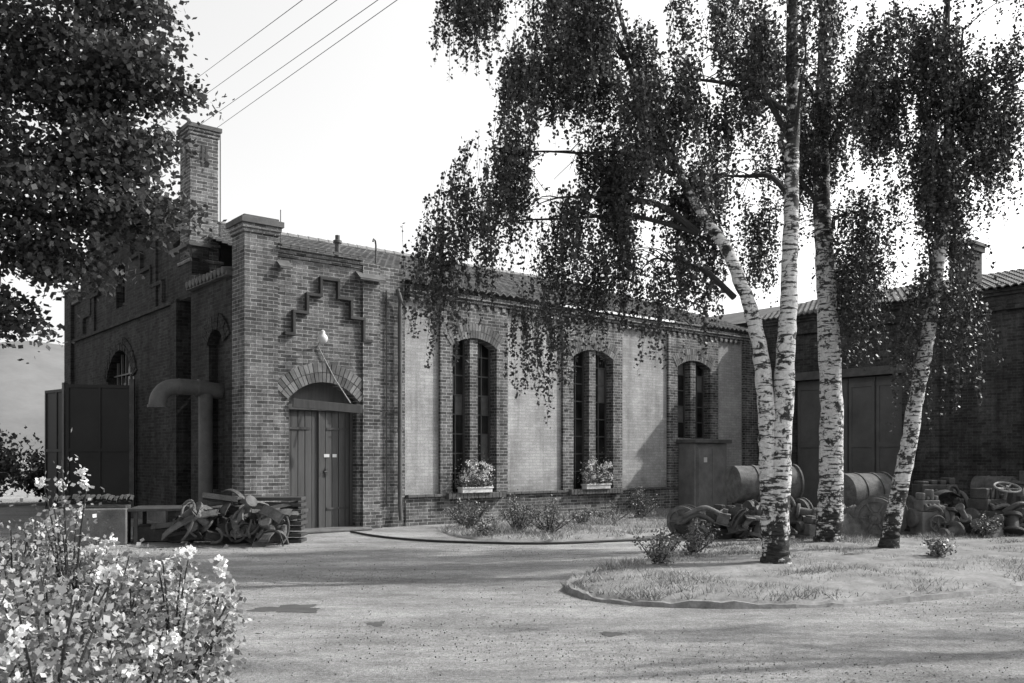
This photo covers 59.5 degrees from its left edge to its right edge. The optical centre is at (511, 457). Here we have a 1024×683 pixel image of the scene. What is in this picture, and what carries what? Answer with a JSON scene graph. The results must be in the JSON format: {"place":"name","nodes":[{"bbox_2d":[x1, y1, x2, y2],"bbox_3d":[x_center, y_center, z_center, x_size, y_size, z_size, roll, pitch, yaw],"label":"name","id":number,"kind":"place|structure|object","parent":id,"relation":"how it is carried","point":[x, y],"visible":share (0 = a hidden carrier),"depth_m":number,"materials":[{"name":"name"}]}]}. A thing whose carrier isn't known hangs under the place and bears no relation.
{"place":"outdoors","nodes":[
{"label":"outdoors","id":0,"kind":"place"},
{"bbox_2d":[0,472,7,481],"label":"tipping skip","id":1,"kind":"object","parent":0,"point":[2,474],"visible":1,"depth_m":22.26,"materials":[{"name":"metal"}]},
{"bbox_2d":[0,341,63,458],"bbox_3d":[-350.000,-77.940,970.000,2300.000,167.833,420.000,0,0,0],"label":"hill","id":2,"kind":"structure","parent":0,"point":[24,386],"depth_m":903.09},
{"bbox_2d":[0,459,1023,682],"bbox_3d":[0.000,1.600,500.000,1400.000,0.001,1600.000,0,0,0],"label":"ground","id":3,"kind":"structure","parent":0,"point":[718,629],"depth_m":8.52,"materials":[{"name":"grey asphalt"}]},
{"bbox_2d":[4,446,29,487],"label":"distant bush","id":4,"kind":"object","parent":3,"relation":"on","point":[16,467],"visible":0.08,"depth_m":32.00,"materials":[{"name":"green plant"}]},
{"bbox_2d":[0,426,43,501],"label":"distant bush","id":5,"kind":"object","parent":3,"relation":"on","point":[7,455],"visible":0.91,"depth_m":28.88,"materials":[{"name":"black plant"}]},
{"bbox_2d":[12,449,44,501],"bbox_3d":[-15.551,0.545,31.137,3.721,2.272,3.532,0,0,0],"label":"distant bush","id":6,"kind":"object","parent":3,"relation":"on","point":[40,470],"visible":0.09,"depth_m":30.38,"materials":[{"name":"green plant"}]},
{"bbox_2d":[45,379,134,517],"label":"sheet metal gate","id":7,"kind":"structure","parent":3,"relation":"on","point":[99,439],"depth_m":23.51,"materials":[{"name":"metal"}]},
{"bbox_2d":[0,0,234,363],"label":"maple tree","id":8,"kind":"object","parent":3,"relation":"on","point":[115,66],"visible":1,"depth_m":10.94,"materials":[{"name":"black plant"}]},
{"bbox_2d":[0,429,260,682],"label":"rose bush bed","id":9,"kind":"object","parent":3,"relation":"on","point":[100,623],"visible":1,"depth_m":5.28,"materials":[{"name":"grey plant"}]},
{"bbox_2d":[45,494,221,545],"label":"loading platform","id":10,"kind":"structure","parent":3,"relation":"on","point":[119,518],"depth_m":16.42,"materials":[{"name":"concrete"}]},
{"bbox_2d":[151,489,307,546],"bbox_3d":[-5.267,1.240,16.487,2.758,1.310,1.535,0,0,0],"label":"scrap iron pile","id":11,"kind":"object","parent":3,"relation":"on","point":[234,520],"visible":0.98,"depth_m":16.25,"materials":[{"name":"metal"}]},
{"bbox_2d":[151,0,396,159],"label":"overhead power line","id":12,"kind":"object","parent":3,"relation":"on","point":[291,60],"visible":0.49,"depth_m":17.20,"materials":[{"name":"black metal"}]},
{"bbox_2d":[63,122,757,533],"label":"brick workshop hall","id":13,"kind":"structure","parent":3,"relation":"on","point":[249,354],"depth_m":21.41,"materials":[{"name":"brick"}]},
{"bbox_2d":[289,383,352,527],"bbox_3d":[-4.234,-0.045,19.590,1.624,3.210,0.170,0,0,-39],"label":"gate door","id":14,"kind":"structure","parent":13,"relation":"in","point":[307,448],"depth_m":19.62,"materials":[{"name":"grey wood"}]},
{"bbox_2d":[453,445,496,492],"bbox_3d":[-0.850,0.230,21.833,1.122,1.270,0.685,0,0,-39],"label":"window flower box","id":15,"kind":"object","parent":13,"relation":"on","point":[464,481],"visible":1,"depth_m":21.78,"materials":[{"name":"white ceramic"}]},
{"bbox_2d":[452,340,701,491],"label":"window glass","id":16,"kind":"structure","parent":13,"relation":"in","point":[484,350],"depth_m":24.60,"materials":[{"name":"black glass"}]},
{"bbox_2d":[452,339,703,492],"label":"window frames","id":17,"kind":"structure","parent":13,"relation":"in","point":[463,344],"depth_m":24.53,"materials":[{"name":"black metal"}]},
{"bbox_2d":[577,436,615,488],"bbox_3d":[2.309,0.140,24.495,1.090,1.450,0.729,0,0,-39],"label":"window flower box","id":18,"kind":"object","parent":13,"relation":"on","point":[605,479],"visible":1,"depth_m":24.42,"materials":[{"name":"white ceramic"}]},
{"bbox_2d":[697,447,724,506],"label":"cabinet doors","id":19,"kind":"structure","parent":13,"relation":"in","point":[710,474],"depth_m":26.77,"materials":[{"name":"metal"}]},
{"bbox_2d":[246,604,626,636],"bbox_3d":[-0.908,1.596,8.692,3.995,0.001,0.768,0,0,27],"label":"oil stain","id":20,"kind":"object","parent":3,"relation":"on","point":[306,608],"visible":1,"depth_m":9.39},
{"bbox_2d":[350,529,677,544],"bbox_3d":[-0.213,1.493,17.387,6.839,0.226,1.885,0,0,10],"label":"kerb","id":21,"kind":"object","parent":3,"relation":"on","point":[516,543],"visible":0.96,"depth_m":16.74,"materials":[{"name":"grey concrete"}]},
{"bbox_2d":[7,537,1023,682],"bbox_3d":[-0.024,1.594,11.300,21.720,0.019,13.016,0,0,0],"label":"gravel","id":22,"kind":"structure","parent":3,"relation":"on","point":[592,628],"depth_m":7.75,"materials":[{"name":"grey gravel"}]},
{"bbox_2d":[439,506,705,541],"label":"grass verge","id":23,"kind":"object","parent":3,"relation":"on","point":[603,529],"depth_m":18.60,"materials":[{"name":"plant"}]},
{"bbox_2d":[442,498,471,525],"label":"garden shrub","id":24,"kind":"object","parent":23,"relation":"on","point":[460,507],"visible":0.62,"depth_m":20.34,"materials":[{"name":"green plant"}]},
{"bbox_2d":[457,497,500,528],"bbox_3d":[-0.829,1.201,19.326,1.082,0.735,0.790,0,0,38],"label":"garden shrub","id":25,"kind":"object","parent":23,"relation":"on","point":[470,521],"visible":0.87,"depth_m":19.24,"materials":[{"name":"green plant"}]},
{"bbox_2d":[475,517,500,534],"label":"garden shrub","id":26,"kind":"object","parent":23,"relation":"on","point":[488,529],"visible":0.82,"depth_m":17.91,"materials":[{"name":"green plant"}]},
{"bbox_2d":[499,489,539,530],"bbox_3d":[0.161,1.109,18.715,0.935,0.916,0.773,0,0,0],"label":"garden shrub","id":27,"kind":"object","parent":23,"relation":"on","point":[517,521],"visible":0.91,"depth_m":18.55,"materials":[{"name":"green plant"}]},
{"bbox_2d":[520,494,581,533],"bbox_3d":[0.756,1.159,18.206,1.077,0.824,1.061,0,0,-34],"label":"garden shrub","id":28,"kind":"object","parent":23,"relation":"on","point":[553,522],"visible":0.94,"depth_m":18.15,"materials":[{"name":"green plant"}]},
{"bbox_2d":[569,505,595,524],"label":"garden shrub","id":29,"kind":"object","parent":23,"relation":"on","point":[583,518],"visible":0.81,"depth_m":20.17,"materials":[{"name":"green plant"}]},
{"bbox_2d":[587,499,635,521],"bbox_3d":[2.240,1.241,21.410,1.047,0.653,1.114,0,0,-36],"label":"garden shrub","id":30,"kind":"object","parent":23,"relation":"on","point":[615,512],"visible":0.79,"depth_m":21.41,"materials":[{"name":"grey plant"}]},
{"bbox_2d":[624,483,658,517],"bbox_3d":[3.330,1.106,22.548,0.821,0.911,1.040,0,0,-42],"label":"garden shrub","id":31,"kind":"object","parent":23,"relation":"on","point":[641,510],"visible":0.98,"depth_m":22.58,"materials":[{"name":"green plant"}]},
{"bbox_2d":[667,504,702,537],"bbox_3d":[3.450,1.270,17.900,0.644,0.644,0.800,0,0,21],"label":"iron wheelset","id":32,"kind":"object","parent":3,"relation":"on","point":[675,515],"visible":0.47,"depth_m":17.69,"materials":[{"name":"metal"}]},
{"bbox_2d":[674,504,760,538],"bbox_3d":[4.161,1.279,17.551,1.947,0.713,1.027,0,0,0],"label":"machine parts heap","id":33,"kind":"object","parent":3,"relation":"on","point":[730,521],"visible":0.85,"depth_m":17.33,"materials":[{"name":"metal"}]},
{"bbox_2d":[703,504,736,536],"bbox_3d":[4.292,1.276,18.067,0.960,0.648,0.638,0,0,-17],"label":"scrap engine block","id":34,"kind":"object","parent":3,"relation":"on","point":[719,507],"depth_m":18.00,"materials":[{"name":"metal"}]},
{"bbox_2d":[748,504,762,539],"bbox_3d":[4.887,1.075,17.348,0.675,1.072,0.408,0,0,-19],"label":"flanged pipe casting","id":35,"kind":"object","parent":3,"relation":"on","point":[755,533],"visible":0.33,"depth_m":17.25,"materials":[{"name":"metal"}]},
{"bbox_2d":[749,496,816,533],"bbox_3d":[5.198,1.204,18.150,1.860,0.932,1.234,0,0,0],"label":"machine parts heap","id":36,"kind":"object","parent":3,"relation":"on","point":[798,513],"visible":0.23,"depth_m":17.97,"materials":[{"name":"metal"}]},
{"bbox_2d":[743,500,790,508],"bbox_3d":[5.329,1.063,18.729,0.934,0.480,0.406,0,0,-17],"label":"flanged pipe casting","id":37,"kind":"object","parent":36,"relation":"on","point":[747,504],"visible":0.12,"depth_m":18.58,"materials":[{"name":"metal"}]},
{"bbox_2d":[560,531,1023,608],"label":"grass island","id":38,"kind":"structure","parent":3,"relation":"on","point":[857,571],"depth_m":11.20,"materials":[{"name":"plant"}]},
{"bbox_2d":[399,0,845,563],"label":"birch tree","id":39,"kind":"object","parent":38,"relation":"on","point":[583,60],"visible":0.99,"depth_m":13.12,"materials":[{"name":"black plant"}]},
{"bbox_2d":[632,522,685,564],"bbox_3d":[2.035,1.211,12.534,0.691,0.617,0.797,0,0,-45],"label":"garden shrub","id":40,"kind":"object","parent":38,"relation":"on","point":[662,553],"visible":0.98,"depth_m":12.47,"materials":[{"name":"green plant"}]},
{"bbox_2d":[680,518,721,554],"bbox_3d":[2.833,1.224,13.698,0.601,0.585,0.684,0,0,29],"label":"garden shrub","id":41,"kind":"object","parent":38,"relation":"on","point":[694,543],"visible":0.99,"depth_m":13.75,"materials":[{"name":"grey plant"}]},
{"bbox_2d":[696,0,943,541],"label":"birch tree","id":42,"kind":"object","parent":38,"relation":"on","point":[817,171],"visible":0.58,"depth_m":15.76,"materials":[{"name":"black plant"}]},
{"bbox_2d":[828,0,1023,548],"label":"birch tree","id":43,"kind":"object","parent":38,"relation":"on","point":[967,106],"visible":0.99,"depth_m":14.40,"materials":[{"name":"black plant"}]},
{"bbox_2d":[920,535,956,557],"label":"garden shrub","id":44,"kind":"object","parent":38,"relation":"on","point":[936,548],"visible":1,"depth_m":13.18,"materials":[{"name":"grey plant"}]},
{"bbox_2d":[970,510,1003,537],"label":"garden shrub","id":45,"kind":"object","parent":38,"relation":"on","point":[983,531],"visible":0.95,"depth_m":16.75,"materials":[{"name":"grey plant"}]},
{"bbox_2d":[795,514,815,539],"bbox_3d":[6.136,1.342,17.561,1.060,0.517,0.638,0,0,-9],"label":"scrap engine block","id":46,"kind":"object","parent":3,"relation":"on","point":[805,528],"depth_m":17.46,"materials":[{"name":"metal"}]},
{"bbox_2d":[790,497,845,530],"bbox_3d":[6.400,1.200,18.800,1.200,0.730,0.730,0,0,-23],"label":"iron wheelset","id":47,"kind":"object","parent":3,"relation":"on","point":[804,502],"visible":0.08,"depth_m":18.52,"materials":[{"name":"metal"}]},
{"bbox_2d":[635,240,1023,506],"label":"brick side wing","id":48,"kind":"structure","parent":3,"relation":"on","point":[965,443],"depth_m":24.97,"materials":[{"name":"brick"}]},
{"bbox_2d":[797,375,901,506],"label":"wing gate doors","id":49,"kind":"structure","parent":48,"relation":"in","point":[869,445],"depth_m":26.80,"materials":[{"name":"paint"}]},
{"bbox_2d":[843,505,868,538],"bbox_3d":[6.600,1.261,17.700,1.272,0.658,0.848,0,0,-11],"label":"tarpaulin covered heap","id":50,"kind":"object","parent":3,"relation":"on","point":[853,524],"visible":0.36,"depth_m":17.39,"materials":[{"name":"fabric"}]},
{"bbox_2d":[844,471,892,506],"bbox_3d":[7.864,0.900,20.283,1.360,1.159,0.979,0,0,-26],"label":"boiler tank","id":51,"kind":"object","parent":3,"relation":"on","point":[858,487],"visible":0.38,"depth_m":19.86,"materials":[{"name":"metal"}]},
{"bbox_2d":[854,495,907,538],"bbox_3d":[7.300,1.180,17.700,0.859,0.859,1.200,0,0,36],"label":"iron wheelset","id":52,"kind":"object","parent":3,"relation":"on","point":[869,512],"visible":0.6,"depth_m":17.35,"materials":[{"name":"metal"}]},
{"bbox_2d":[906,489,949,536],"bbox_3d":[8.183,1.116,17.576,0.710,0.969,0.630,0,0,-6],"label":"scrap engine block","id":53,"kind":"object","parent":3,"relation":"on","point":[928,513],"depth_m":17.43,"materials":[{"name":"metal"}]},
{"bbox_2d":[904,477,968,531],"bbox_3d":[9.132,1.018,19.284,1.260,1.164,0.805,0,0,-6],"label":"scrap engine block","id":54,"kind":"object","parent":3,"relation":"on","point":[943,483],"depth_m":19.12,"materials":[{"name":"metal"}]},
{"bbox_2d":[908,484,966,518],"bbox_3d":[9.053,1.109,18.544,1.659,1.076,1.121,0,0,0],"label":"machine parts heap","id":55,"kind":"object","parent":3,"relation":"on","point":[951,493],"visible":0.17,"depth_m":18.74,"materials":[{"name":"metal"}]},
{"bbox_2d":[937,503,1023,537],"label":"machine parts heap","id":56,"kind":"object","parent":3,"relation":"on","point":[955,524],"visible":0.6,"depth_m":17.02,"materials":[{"name":"metal"}]},
{"bbox_2d":[964,487,1012,535],"bbox_3d":[9.647,1.108,18.076,1.060,0.984,0.747,0,0,-29],"label":"scrap engine block","id":57,"kind":"object","parent":3,"relation":"on","point":[992,501],"depth_m":17.89,"materials":[{"name":"metal"}]},
{"bbox_2d":[987,501,1023,535],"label":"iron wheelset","id":58,"kind":"object","parent":3,"relation":"on","point":[1011,507],"visible":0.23,"depth_m":17.11,"materials":[{"name":"metal"}]},
{"bbox_2d":[1007,471,1023,503],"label":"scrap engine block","id":59,"kind":"object","parent":3,"relation":"on","point":[1021,478],"depth_m":19.73,"materials":[{"name":"metal"}]},
{"bbox_2d":[1008,480,1023,510],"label":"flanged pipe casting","id":60,"kind":"object","parent":3,"relation":"on","point":[1021,485],"visible":0.33,"depth_m":18.72,"materials":[{"name":"metal"}]},
{"bbox_2d":[1015,495,1023,509],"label":"scrap engine block","id":61,"kind":"object","parent":3,"relation":"on","point":[1019,497],"depth_m":17.98,"materials":[{"name":"metal"}]},
{"bbox_2d":[993,481,1023,498],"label":"machine handwheel","id":62,"kind":"object","parent":61,"relation":"on","point":[1007,490],"visible":1,"depth_m":17.90,"materials":[{"name":"metal"}]},
{"bbox_3d":[5.739,1.422,20.510,1.678,0.355,1.020,0,0,0],"label":"timber stack","id":63,"kind":"object","parent":3,"relation":"on","visible":0},
{"bbox_2d":[723,464,804,505],"bbox_3d":[5.661,0.700,20.390,1.660,1.099,0.919,0,0,-14],"label":"boiler tank","id":64,"kind":"object","parent":63,"relation":"on","point":[740,484],"visible":0.46,"depth_m":20.04,"materials":[{"name":"metal"}]},
{"bbox_2d":[0,0,1023,344],"label":"sky","id":65,"kind":"structure","parent":0,"point":[351,145],"materials":[{"name":"white"}]},
{"bbox_3d":[10.900,1.310,21.000,0.606,0.606,0.880,0,0,-26],"label":"steel barrel","id":66,"kind":"object","parent":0,"visible":0},
{"bbox_2d":[970,475,1018,496],"bbox_3d":[11.300,0.730,20.950,0.606,0.606,0.880,0,0,-37],"label":"steel barrel","id":67,"kind":"object","parent":66,"relation":"on","point":[988,481],"visible":0.33,"depth_m":20.82,"materials":[{"name":"grey metal"}]}
]}

